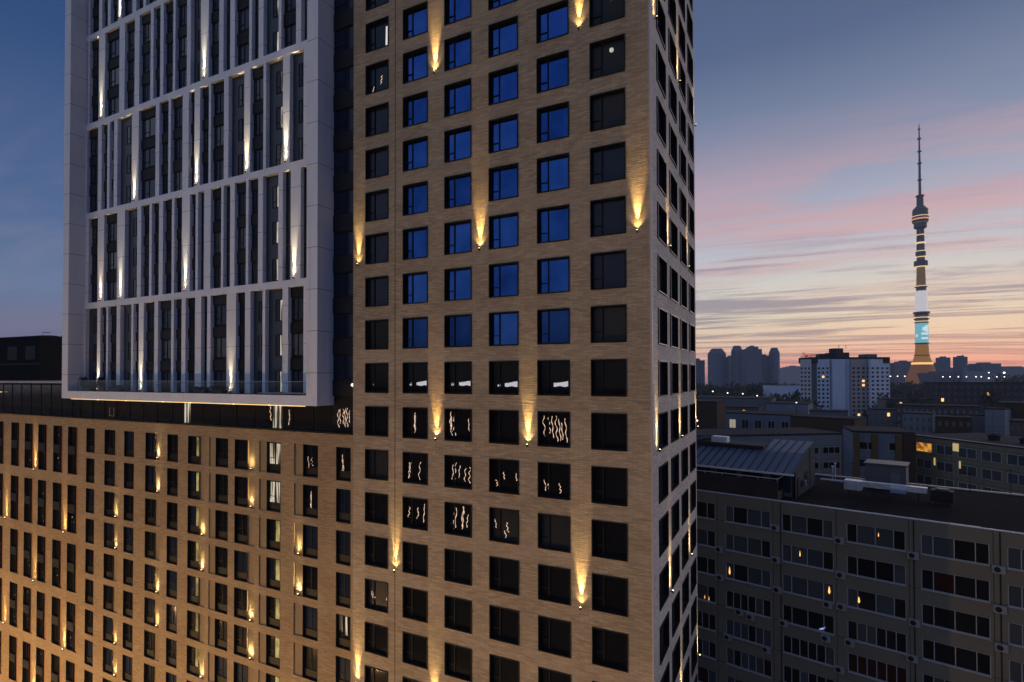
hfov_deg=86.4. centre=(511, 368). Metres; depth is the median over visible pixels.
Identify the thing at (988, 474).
window
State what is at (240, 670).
window
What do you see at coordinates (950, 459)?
office building
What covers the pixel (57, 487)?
tall window
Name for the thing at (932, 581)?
strip window
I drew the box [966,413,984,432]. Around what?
building
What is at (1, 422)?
tall window
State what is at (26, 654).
tall window
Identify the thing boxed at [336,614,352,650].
window
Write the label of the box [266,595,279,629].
window
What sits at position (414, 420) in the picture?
window
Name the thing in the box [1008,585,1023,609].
strip window
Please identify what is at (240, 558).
window
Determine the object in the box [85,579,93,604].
window
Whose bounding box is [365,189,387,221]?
window
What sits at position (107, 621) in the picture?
window
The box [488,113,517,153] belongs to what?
window
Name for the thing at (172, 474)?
window
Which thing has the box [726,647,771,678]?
strip window
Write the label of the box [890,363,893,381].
distant block
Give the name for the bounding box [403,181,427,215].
window
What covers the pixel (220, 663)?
window
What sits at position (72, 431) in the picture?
tall window
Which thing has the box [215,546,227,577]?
window
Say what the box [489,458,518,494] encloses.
window
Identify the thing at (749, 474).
window
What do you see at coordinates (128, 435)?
window
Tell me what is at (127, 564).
window
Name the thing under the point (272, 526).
window
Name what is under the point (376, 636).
window
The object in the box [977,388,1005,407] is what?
tree
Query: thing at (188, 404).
lit window
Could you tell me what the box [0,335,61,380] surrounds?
dark building
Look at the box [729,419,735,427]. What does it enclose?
window
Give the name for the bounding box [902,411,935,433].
building
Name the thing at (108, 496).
window
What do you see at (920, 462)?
window
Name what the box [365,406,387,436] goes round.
window
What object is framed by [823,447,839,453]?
window
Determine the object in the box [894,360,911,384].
distant block
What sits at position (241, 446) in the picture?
window
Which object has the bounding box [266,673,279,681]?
window
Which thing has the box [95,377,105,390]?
garden chair
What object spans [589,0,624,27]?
window
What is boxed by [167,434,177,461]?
window
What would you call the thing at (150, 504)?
window
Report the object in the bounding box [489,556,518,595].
window
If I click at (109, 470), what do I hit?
window
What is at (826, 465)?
window
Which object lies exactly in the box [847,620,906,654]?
strip window
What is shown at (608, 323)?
window
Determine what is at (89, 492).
window
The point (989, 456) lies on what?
window
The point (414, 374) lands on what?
window
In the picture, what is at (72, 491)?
tall window
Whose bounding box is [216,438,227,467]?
window
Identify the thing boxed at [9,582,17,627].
tall window
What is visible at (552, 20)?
window
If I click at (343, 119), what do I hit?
window
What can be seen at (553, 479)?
window
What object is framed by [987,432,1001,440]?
roof fan
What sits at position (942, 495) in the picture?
chiller
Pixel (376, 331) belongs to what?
window
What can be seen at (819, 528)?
strip window
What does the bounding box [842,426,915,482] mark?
building
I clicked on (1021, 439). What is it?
roof fan
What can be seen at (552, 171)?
window
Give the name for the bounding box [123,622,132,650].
window
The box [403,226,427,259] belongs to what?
window
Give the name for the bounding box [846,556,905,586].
strip window
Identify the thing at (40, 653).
tall window
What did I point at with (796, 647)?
strip window
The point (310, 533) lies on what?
window
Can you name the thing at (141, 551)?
brick wing
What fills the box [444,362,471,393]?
window
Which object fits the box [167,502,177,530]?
window
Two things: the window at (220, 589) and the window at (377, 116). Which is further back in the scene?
the window at (220, 589)
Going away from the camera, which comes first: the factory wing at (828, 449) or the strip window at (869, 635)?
the strip window at (869, 635)
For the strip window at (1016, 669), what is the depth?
47.10 m
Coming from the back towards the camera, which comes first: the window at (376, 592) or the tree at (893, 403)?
the tree at (893, 403)
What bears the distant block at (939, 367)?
on the ground
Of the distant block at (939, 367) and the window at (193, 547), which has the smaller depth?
the window at (193, 547)
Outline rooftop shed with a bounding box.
[696,437,814,499]
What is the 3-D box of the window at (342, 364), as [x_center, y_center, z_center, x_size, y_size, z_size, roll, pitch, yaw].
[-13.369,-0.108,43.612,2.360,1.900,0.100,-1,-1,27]
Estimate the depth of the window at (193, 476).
51.77 m
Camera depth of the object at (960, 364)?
1503.76 m
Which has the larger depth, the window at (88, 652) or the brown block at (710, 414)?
the brown block at (710, 414)
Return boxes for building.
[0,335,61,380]
[726,405,761,410]
[809,409,847,415]
[868,407,895,426]
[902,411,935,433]
[916,433,1023,493]
[935,415,971,433]
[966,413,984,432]
[1009,418,1023,436]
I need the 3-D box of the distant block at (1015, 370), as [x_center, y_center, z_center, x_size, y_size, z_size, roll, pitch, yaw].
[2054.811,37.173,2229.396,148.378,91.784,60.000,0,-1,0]
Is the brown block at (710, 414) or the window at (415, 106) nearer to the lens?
the window at (415, 106)
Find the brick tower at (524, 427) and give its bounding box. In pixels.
[352,0,699,681]
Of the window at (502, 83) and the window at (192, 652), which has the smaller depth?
the window at (502, 83)
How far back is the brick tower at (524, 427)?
37.08 m
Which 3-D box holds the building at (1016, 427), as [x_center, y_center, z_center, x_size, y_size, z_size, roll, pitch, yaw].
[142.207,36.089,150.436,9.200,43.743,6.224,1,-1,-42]
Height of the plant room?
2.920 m
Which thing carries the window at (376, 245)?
in the brick tower at (524, 427)
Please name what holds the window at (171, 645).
in the brick wing at (141, 551)
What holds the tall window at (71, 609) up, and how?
in the brick wing at (141, 551)
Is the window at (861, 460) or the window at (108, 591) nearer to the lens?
the window at (108, 591)
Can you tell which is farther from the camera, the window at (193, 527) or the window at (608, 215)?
the window at (193, 527)
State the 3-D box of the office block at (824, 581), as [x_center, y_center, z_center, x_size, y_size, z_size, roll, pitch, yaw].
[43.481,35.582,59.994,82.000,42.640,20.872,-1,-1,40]
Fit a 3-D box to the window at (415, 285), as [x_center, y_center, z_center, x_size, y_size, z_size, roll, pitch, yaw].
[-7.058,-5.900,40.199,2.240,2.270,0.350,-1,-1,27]
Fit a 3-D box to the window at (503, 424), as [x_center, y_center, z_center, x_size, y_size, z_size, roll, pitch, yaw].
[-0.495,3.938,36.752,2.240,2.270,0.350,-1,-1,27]
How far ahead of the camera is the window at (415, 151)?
40.49 m
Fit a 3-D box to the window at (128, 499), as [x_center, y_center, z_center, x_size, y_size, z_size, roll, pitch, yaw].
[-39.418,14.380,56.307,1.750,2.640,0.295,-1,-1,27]
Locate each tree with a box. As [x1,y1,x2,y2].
[886,399,900,407]
[904,395,934,403]
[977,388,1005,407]
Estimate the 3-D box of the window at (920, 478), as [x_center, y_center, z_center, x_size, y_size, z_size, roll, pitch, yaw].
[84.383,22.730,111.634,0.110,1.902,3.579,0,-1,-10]
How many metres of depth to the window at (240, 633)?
48.52 m
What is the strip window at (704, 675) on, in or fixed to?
in the office block at (824, 581)
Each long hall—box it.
[916,371,961,385]
[962,372,1009,381]
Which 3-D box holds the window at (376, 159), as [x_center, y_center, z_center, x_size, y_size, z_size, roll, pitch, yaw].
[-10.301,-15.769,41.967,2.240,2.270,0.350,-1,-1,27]
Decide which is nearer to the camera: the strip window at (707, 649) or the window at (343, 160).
the window at (343, 160)
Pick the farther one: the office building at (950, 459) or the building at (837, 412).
the building at (837, 412)
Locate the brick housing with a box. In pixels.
[924,382,1023,412]
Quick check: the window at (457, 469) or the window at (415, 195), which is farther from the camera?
the window at (415, 195)
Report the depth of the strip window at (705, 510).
64.50 m
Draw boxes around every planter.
[81,383,95,390]
[108,384,123,390]
[193,386,208,392]
[209,386,227,392]
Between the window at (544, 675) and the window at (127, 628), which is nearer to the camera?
the window at (544, 675)
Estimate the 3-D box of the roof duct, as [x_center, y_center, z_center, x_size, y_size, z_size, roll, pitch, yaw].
[40.627,13.656,61.800,10.217,1.550,1.904,-1,-1,44]
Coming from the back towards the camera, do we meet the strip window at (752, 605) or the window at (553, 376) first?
the strip window at (752, 605)
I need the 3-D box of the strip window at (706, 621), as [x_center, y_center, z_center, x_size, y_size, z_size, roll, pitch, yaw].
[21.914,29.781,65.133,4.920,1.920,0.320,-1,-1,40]
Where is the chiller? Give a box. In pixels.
[931,487,953,505]
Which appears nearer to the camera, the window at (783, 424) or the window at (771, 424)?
the window at (783, 424)
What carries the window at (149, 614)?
in the brick wing at (141, 551)
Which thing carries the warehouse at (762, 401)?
on the ground
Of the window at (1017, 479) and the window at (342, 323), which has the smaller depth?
the window at (342, 323)
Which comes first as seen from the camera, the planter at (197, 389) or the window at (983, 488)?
the planter at (197, 389)
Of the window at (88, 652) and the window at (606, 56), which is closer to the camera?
the window at (606, 56)
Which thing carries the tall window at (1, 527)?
in the brick wing at (141, 551)
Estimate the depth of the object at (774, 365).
1482.10 m
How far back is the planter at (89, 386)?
58.41 m
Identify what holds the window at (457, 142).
in the brick tower at (524, 427)
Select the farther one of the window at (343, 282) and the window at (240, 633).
the window at (240, 633)
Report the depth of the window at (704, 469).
67.27 m
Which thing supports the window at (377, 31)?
in the brick tower at (524, 427)
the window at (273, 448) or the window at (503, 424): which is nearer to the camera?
the window at (503, 424)
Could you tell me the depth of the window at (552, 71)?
35.59 m
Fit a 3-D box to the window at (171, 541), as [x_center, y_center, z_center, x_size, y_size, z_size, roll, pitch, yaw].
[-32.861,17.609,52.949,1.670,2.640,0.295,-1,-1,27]
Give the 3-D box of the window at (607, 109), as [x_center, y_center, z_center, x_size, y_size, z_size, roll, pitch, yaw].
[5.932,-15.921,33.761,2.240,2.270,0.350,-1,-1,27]
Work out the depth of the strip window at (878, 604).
53.57 m
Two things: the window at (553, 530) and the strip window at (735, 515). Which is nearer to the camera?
the window at (553, 530)
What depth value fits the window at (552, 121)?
35.54 m
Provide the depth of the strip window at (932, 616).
49.66 m
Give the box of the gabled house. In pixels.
[984,407,1011,435]
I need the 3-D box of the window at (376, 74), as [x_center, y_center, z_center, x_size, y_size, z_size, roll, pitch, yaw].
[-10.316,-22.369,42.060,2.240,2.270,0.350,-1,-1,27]
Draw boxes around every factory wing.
[696,427,841,475]
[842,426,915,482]
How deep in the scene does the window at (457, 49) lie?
38.93 m
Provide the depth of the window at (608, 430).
33.62 m
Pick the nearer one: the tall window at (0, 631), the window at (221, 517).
the window at (221, 517)
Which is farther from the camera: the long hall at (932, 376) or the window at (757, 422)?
the long hall at (932, 376)
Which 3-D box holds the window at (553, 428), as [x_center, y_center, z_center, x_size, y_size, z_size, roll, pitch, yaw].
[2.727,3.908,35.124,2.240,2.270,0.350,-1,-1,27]
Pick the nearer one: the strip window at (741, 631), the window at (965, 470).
the strip window at (741, 631)
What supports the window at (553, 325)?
in the brick tower at (524, 427)
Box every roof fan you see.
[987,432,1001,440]
[1018,437,1023,443]
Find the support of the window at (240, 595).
in the brick wing at (141, 551)
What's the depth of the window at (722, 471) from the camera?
65.55 m
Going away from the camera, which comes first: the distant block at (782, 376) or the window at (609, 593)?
the window at (609, 593)
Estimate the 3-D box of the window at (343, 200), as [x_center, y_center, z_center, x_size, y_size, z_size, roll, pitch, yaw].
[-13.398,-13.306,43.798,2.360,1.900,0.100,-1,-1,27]
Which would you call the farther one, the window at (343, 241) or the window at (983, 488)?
the window at (983, 488)
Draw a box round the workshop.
[726,410,801,428]
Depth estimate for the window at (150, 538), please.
54.78 m
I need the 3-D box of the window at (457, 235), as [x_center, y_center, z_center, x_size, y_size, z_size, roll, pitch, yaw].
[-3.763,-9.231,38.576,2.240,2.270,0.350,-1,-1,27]
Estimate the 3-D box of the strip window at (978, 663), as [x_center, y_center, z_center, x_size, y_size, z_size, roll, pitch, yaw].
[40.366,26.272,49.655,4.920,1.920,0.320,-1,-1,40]
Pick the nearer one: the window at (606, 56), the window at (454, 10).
the window at (606, 56)
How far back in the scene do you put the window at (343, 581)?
43.14 m
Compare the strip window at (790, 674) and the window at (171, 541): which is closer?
the window at (171, 541)
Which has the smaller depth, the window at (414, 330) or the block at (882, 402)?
the window at (414, 330)
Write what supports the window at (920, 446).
in the office building at (950, 459)
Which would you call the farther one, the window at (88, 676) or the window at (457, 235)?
the window at (88, 676)
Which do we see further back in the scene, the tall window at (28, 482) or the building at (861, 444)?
the building at (861, 444)
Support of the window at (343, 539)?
in the brick wing at (141, 551)
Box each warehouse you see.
[696,395,775,410]
[763,385,799,398]
[766,401,812,413]
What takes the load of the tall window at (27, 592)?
in the brick wing at (141, 551)
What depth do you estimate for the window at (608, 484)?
33.57 m
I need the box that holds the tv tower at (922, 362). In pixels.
[904,126,935,384]
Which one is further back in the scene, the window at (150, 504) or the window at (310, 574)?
the window at (150, 504)
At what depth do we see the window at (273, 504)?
46.84 m
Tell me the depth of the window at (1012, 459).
94.56 m
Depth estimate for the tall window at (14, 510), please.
67.52 m
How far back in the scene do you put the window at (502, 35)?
37.27 m
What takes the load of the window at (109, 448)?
in the brick wing at (141, 551)
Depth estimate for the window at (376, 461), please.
41.85 m
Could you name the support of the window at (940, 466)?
in the office building at (950, 459)
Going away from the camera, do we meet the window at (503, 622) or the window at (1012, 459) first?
the window at (503, 622)
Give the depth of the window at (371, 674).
41.69 m
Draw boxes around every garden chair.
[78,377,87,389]
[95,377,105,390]
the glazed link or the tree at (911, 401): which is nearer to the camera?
the glazed link
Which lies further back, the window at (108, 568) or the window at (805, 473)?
the window at (805, 473)
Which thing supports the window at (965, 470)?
in the office building at (950, 459)
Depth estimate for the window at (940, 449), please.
107.31 m
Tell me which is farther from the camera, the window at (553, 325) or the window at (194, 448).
the window at (194, 448)
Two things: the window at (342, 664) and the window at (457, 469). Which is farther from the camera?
the window at (342, 664)
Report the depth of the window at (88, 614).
59.67 m
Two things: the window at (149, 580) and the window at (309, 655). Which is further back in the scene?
the window at (149, 580)
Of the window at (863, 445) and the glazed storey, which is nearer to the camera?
the glazed storey
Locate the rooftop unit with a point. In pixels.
(718, 438)
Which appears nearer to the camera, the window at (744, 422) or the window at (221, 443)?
the window at (221, 443)
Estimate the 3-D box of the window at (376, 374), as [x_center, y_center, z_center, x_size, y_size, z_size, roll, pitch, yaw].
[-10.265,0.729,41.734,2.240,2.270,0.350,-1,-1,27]
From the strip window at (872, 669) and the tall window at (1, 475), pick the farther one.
the tall window at (1, 475)
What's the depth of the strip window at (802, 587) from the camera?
57.47 m
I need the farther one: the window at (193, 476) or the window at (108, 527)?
the window at (108, 527)
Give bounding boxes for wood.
[696,373,1023,425]
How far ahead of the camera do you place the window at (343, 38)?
44.05 m
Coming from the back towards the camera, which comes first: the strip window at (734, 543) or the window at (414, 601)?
the strip window at (734, 543)
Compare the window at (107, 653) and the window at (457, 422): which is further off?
the window at (107, 653)
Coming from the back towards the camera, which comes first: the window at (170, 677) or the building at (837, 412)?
the building at (837, 412)
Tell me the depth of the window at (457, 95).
38.88 m
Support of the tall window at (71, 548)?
in the brick wing at (141, 551)
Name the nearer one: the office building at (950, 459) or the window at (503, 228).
the window at (503, 228)
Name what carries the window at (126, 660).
in the brick wing at (141, 551)
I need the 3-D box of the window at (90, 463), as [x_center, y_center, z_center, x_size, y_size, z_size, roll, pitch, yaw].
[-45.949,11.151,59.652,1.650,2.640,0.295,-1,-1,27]
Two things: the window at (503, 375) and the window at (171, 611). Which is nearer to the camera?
the window at (503, 375)
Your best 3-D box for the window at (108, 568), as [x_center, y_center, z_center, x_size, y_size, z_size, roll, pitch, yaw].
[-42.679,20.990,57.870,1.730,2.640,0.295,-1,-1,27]
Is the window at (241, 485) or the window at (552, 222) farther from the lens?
the window at (241, 485)
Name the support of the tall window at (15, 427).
in the brick wing at (141, 551)
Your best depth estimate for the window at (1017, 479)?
94.45 m
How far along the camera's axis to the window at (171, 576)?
53.12 m
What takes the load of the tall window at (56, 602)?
in the brick wing at (141, 551)
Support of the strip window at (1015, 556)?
in the office block at (824, 581)
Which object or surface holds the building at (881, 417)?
on the ground
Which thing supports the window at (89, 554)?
in the brick wing at (141, 551)
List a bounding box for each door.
[797,477,799,496]
[891,473,899,483]
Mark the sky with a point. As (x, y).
(809, 114)
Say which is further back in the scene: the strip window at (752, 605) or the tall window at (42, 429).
the tall window at (42, 429)
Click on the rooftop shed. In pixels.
(776, 469)
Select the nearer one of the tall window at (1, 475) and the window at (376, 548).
the window at (376, 548)
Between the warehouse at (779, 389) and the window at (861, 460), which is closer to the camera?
the window at (861, 460)
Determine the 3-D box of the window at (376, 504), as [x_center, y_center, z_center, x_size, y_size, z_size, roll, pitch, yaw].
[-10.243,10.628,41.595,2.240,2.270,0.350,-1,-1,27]
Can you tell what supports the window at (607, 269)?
in the brick tower at (524, 427)
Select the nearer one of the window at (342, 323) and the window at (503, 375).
the window at (503, 375)
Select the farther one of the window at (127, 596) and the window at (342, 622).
the window at (127, 596)
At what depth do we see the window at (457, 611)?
38.37 m
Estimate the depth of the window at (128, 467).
56.58 m
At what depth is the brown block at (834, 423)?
157.81 m
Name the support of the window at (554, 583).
in the brick tower at (524, 427)
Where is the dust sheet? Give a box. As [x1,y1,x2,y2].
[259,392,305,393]
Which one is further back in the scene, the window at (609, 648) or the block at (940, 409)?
the block at (940, 409)
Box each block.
[62,0,333,406]
[696,399,725,428]
[697,473,1023,681]
[780,367,785,384]
[785,366,799,384]
[790,414,866,475]
[799,345,889,420]
[877,398,934,407]
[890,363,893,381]
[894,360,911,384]
[896,403,979,428]
[933,363,943,370]
[968,362,1000,372]
[992,401,1023,418]
[1001,366,1023,378]
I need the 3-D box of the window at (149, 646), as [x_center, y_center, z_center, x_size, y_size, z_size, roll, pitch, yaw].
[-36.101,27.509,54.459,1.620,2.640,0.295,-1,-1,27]
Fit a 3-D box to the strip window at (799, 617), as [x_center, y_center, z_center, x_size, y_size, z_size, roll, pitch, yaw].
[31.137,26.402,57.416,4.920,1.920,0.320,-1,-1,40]
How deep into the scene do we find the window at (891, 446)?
110.34 m
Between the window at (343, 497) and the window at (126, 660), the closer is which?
the window at (343, 497)
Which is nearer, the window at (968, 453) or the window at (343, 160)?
the window at (343, 160)
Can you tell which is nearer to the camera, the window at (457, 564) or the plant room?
the window at (457, 564)
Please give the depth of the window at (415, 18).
40.64 m
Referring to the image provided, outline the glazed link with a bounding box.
[333,0,353,432]
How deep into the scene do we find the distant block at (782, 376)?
2622.15 m
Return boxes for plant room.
[863,459,909,484]
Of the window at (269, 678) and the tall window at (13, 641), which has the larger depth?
the tall window at (13, 641)
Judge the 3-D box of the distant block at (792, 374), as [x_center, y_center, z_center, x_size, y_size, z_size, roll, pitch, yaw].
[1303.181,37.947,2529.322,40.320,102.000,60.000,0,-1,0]
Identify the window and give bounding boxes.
[0,421,3,463]
[0,473,3,515]
[0,526,2,568]
[0,578,2,620]
[0,631,1,673]
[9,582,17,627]
[9,635,17,681]
[10,475,18,519]
[10,528,18,573]
[11,422,19,465]
[22,641,30,681]
[23,532,32,578]
[23,586,31,633]
[24,423,33,467]
[24,477,32,523]
[36,591,45,639]
[36,647,44,681]
[37,480,46,526]
[37,535,46,582]
[38,424,47,469]
[51,596,60,645]
[51,653,60,681]
[52,482,62,530]
[52,539,61,588]
[53,425,62,472]
[66,601,76,652]
[66,660,75,681]
[67,485,77,533]
[67,543,76,593]
[68,426,77,474]
[84,639,92,666]
[84,669,92,681]
[85,518,93,543]
[85,548,93,574]
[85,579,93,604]
[85,609,92,635]
[86,428,94,452]
[86,458,94,482]
[86,488,93,513]
[103,553,113,580]
[103,584,113,611]
[103,615,113,643]
[103,646,113,674]
[104,429,114,454]
[104,460,114,485]
[104,491,114,517]
[104,522,114,548]
[122,654,131,681]
[123,526,132,553]
[123,558,132,586]
[123,590,132,618]
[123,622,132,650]
[124,431,133,456]
[124,463,133,489]
[124,494,133,521]
[144,564,155,592]
[144,597,154,625]
[144,630,154,659]
[144,663,154,681]
[145,432,156,459]
[145,465,155,492]
[145,498,155,525]
[145,531,155,558]
[166,569,176,599]
[166,603,176,633]
[166,637,176,668]
[166,672,176,681]
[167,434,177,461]
[167,468,177,496]
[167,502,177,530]
[167,536,176,564]
[184,403,190,422]
[187,505,200,534]
[187,540,199,570]
[187,575,199,605]
[187,610,199,641]
[187,645,199,676]
[188,436,200,464]
[188,470,200,499]
[214,655,226,681]
[215,474,227,504]
[215,510,227,540]
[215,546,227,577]
[215,582,227,614]
[215,618,226,650]
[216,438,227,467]
[234,476,248,507]
[234,513,247,544]
[234,550,248,582]
[234,587,247,620]
[234,624,247,657]
[234,661,247,681]
[235,439,248,469]
[266,480,280,512]
[266,518,279,551]
[266,557,279,590]
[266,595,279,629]
[266,634,279,669]
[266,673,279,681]
[267,442,280,473]
[273,406,282,427]
[302,605,317,641]
[302,645,316,681]
[303,444,317,477]
[303,484,317,518]
[303,525,317,559]
[303,565,317,600]
[333,313,352,337]
[333,355,352,378]
[334,0,353,13]
[334,24,353,54]
[334,65,353,94]
[334,106,353,134]
[334,148,352,175]
[334,189,352,215]
[334,230,352,256]
[334,272,352,297]
[336,447,350,481]
[336,488,350,523]
[336,530,350,565]
[336,572,350,608]
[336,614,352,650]
[336,655,352,681]
[364,621,387,657]
[364,665,387,681]
[365,16,388,52]
[365,59,388,94]
[365,102,388,137]
[365,145,388,179]
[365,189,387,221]
[365,232,387,264]
[365,276,387,306]
[365,319,387,349]
[365,363,387,392]
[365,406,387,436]
[365,449,387,480]
[365,492,387,524]
[365,535,387,568]
[365,578,387,613]
[366,0,388,10]
[402,317,427,348]
[402,362,427,393]
[402,407,427,438]
[402,452,427,484]
[402,497,427,530]
[402,541,427,576]
[402,586,427,622]
[402,631,427,669]
[402,676,419,681]
[403,1,427,39]
[403,46,427,83]
[403,91,427,127]
[403,136,427,171]
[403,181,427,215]
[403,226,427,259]
[403,271,427,303]
[444,0,470,25]
[444,31,470,71]
[444,78,470,116]
[444,125,470,162]
[444,172,470,208]
[444,219,470,254]
[444,267,471,300]
[444,314,471,347]
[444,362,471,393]
[444,408,471,441]
[444,455,471,489]
[444,502,471,537]
[444,548,471,585]
[444,595,471,633]
[444,642,471,681]
[488,0,517,10]
[488,15,517,57]
[488,64,517,105]
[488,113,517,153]
[488,163,517,201]
[489,212,517,249]
[489,261,517,297]
[489,311,518,345]
[489,361,518,394]
[489,410,518,444]
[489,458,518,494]
[489,507,518,544]
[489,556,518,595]
[489,605,518,645]
[489,654,518,681]
[536,0,568,43]
[536,50,568,92]
[536,101,568,142]
[537,153,568,193]
[537,204,568,243]
[537,256,569,293]
[537,308,569,344]
[537,360,569,395]
[537,411,569,447]
[537,462,569,500]
[538,513,569,552]
[538,564,570,605]
[538,615,570,658]
[538,666,570,681]
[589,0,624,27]
[589,33,624,79]
[590,87,624,131]
[590,141,625,184]
[590,196,625,236]
[590,250,625,289]
[590,304,625,342]
[591,359,626,396]
[591,413,626,451]
[591,466,626,506]
[591,519,627,561]
[592,573,627,616]
[592,627,627,672]
[697,466,710,473]
[697,501,714,519]
[697,528,714,547]
[697,556,715,575]
[697,583,715,604]
[698,611,715,632]
[698,638,715,660]
[698,666,715,681]
[717,468,735,476]
[725,505,769,529]
[725,534,770,559]
[725,562,770,588]
[725,590,771,618]
[726,619,771,648]
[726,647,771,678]
[727,676,743,681]
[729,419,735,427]
[742,420,748,427]
[743,471,762,479]
[755,420,761,427]
[768,421,774,427]
[770,474,790,492]
[781,421,788,427]
[781,514,833,539]
[782,544,833,571]
[782,574,833,603]
[783,604,834,635]
[783,635,834,667]
[783,665,834,681]
[804,471,807,482]
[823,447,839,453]
[823,462,839,468]
[846,523,905,551]
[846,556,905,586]
[847,588,906,620]
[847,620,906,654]
[847,653,906,681]
[860,441,870,449]
[860,459,866,466]
[888,442,902,450]
[916,442,931,452]
[916,457,931,468]
[916,473,932,484]
[920,534,989,565]
[921,569,990,603]
[921,604,990,640]
[922,639,991,677]
[922,673,951,681]
[936,444,952,455]
[936,461,953,472]
[936,477,953,486]
[958,447,976,459]
[958,464,976,477]
[958,482,976,489]
[981,450,1001,463]
[981,468,1001,481]
[982,486,1001,491]
[1007,454,1023,466]
[1007,472,1023,485]
[1007,547,1023,571]
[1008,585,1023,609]
[1008,622,1023,647]
[1009,660,1023,681]
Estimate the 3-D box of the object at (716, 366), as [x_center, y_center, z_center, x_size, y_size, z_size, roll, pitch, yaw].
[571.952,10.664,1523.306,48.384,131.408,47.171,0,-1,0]
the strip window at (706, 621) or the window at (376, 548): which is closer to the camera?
the window at (376, 548)
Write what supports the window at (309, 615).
in the brick wing at (141, 551)
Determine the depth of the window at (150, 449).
54.94 m
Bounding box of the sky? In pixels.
[0,0,1023,385]
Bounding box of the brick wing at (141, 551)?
[0,412,352,681]
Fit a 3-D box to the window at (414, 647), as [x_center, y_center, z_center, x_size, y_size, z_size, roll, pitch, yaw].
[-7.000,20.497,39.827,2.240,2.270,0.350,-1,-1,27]
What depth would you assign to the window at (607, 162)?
33.86 m
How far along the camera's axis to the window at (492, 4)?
37.43 m
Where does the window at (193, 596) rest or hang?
in the brick wing at (141, 551)
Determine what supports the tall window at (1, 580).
in the brick wing at (141, 551)
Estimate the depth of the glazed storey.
54.98 m
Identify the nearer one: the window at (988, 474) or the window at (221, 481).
the window at (221, 481)
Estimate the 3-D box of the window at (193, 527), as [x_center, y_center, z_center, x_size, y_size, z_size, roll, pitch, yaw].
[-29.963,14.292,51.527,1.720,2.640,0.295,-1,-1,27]
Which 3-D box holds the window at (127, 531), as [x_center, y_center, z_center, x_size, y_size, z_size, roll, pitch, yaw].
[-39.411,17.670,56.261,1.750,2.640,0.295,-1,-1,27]
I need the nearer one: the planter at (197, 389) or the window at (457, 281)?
the window at (457, 281)
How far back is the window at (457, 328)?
38.65 m
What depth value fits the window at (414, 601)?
40.05 m
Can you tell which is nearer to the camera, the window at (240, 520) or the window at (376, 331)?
the window at (376, 331)
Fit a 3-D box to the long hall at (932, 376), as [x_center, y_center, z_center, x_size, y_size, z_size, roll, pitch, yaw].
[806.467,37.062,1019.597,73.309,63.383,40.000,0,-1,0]
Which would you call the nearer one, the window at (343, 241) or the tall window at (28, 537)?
the window at (343, 241)
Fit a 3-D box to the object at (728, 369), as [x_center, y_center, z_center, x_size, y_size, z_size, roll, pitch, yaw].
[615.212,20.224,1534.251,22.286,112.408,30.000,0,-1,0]
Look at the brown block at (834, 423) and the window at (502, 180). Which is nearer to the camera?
the window at (502, 180)
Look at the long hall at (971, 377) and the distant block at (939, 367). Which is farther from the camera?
the distant block at (939, 367)
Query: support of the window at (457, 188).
in the brick tower at (524, 427)
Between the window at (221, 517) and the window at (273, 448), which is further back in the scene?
the window at (221, 517)
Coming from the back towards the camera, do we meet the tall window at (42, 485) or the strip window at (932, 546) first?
the tall window at (42, 485)
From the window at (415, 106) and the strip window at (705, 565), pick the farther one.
the strip window at (705, 565)
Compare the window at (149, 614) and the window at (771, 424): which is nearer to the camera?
the window at (149, 614)
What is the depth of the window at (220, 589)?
49.78 m
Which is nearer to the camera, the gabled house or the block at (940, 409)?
the gabled house
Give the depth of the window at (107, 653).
57.93 m
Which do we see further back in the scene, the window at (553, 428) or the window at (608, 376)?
the window at (553, 428)
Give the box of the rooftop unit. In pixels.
[696,435,729,442]
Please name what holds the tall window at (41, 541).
in the brick wing at (141, 551)
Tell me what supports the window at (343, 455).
in the brick wing at (141, 551)
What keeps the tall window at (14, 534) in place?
in the brick wing at (141, 551)
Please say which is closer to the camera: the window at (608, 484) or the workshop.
the window at (608, 484)
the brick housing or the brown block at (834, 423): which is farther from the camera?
the brick housing
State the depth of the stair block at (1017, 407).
180.98 m
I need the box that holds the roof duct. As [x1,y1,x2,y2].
[820,478,927,500]
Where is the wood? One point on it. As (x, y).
(901, 390)
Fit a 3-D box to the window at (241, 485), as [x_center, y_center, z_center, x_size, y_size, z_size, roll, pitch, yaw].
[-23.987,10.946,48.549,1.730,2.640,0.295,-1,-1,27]
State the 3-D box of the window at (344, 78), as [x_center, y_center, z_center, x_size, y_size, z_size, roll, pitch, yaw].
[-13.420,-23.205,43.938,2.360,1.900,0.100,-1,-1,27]
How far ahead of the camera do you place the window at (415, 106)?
40.55 m
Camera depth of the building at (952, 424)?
165.77 m
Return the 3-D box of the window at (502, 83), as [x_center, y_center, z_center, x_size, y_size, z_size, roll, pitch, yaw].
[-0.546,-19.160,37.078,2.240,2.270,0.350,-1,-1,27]
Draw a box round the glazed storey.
[0,380,333,431]

